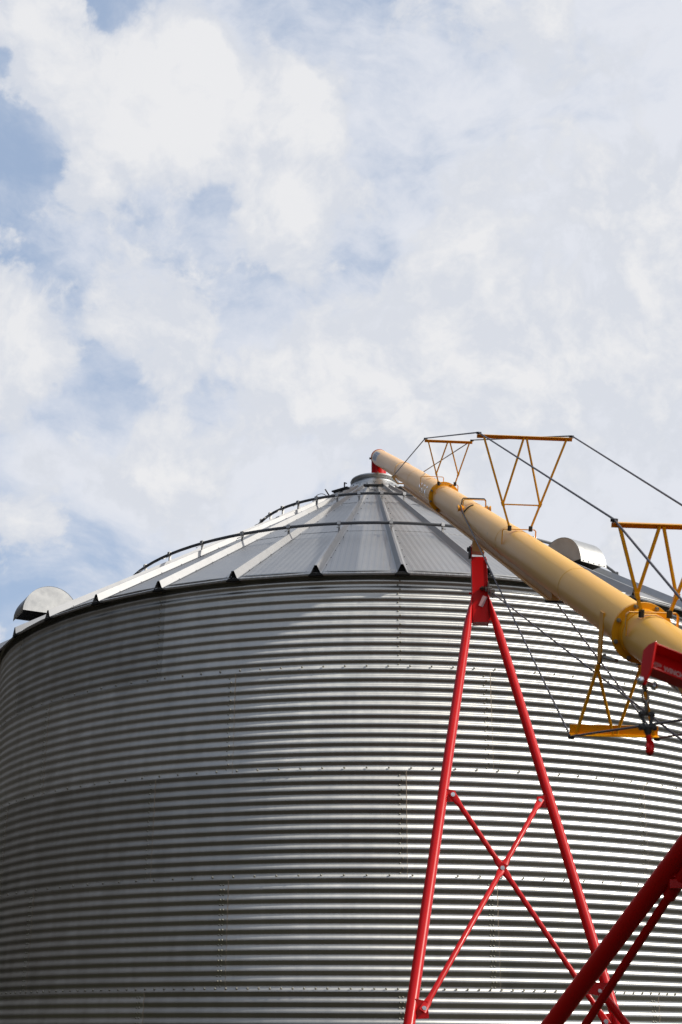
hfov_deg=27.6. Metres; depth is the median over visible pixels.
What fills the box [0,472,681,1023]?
grain bin
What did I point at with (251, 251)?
sky
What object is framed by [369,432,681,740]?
grain auger
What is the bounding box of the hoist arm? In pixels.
[637,641,681,689]
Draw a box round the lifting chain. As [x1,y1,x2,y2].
[638,683,656,755]
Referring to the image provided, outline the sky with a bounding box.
[0,0,681,642]
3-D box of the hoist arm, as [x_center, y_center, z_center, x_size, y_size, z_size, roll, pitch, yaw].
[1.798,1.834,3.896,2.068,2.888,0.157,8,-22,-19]
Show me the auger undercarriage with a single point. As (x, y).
(665, 878)
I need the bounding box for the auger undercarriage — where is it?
[403,540,681,1023]
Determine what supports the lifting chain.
hanging from the hoist arm

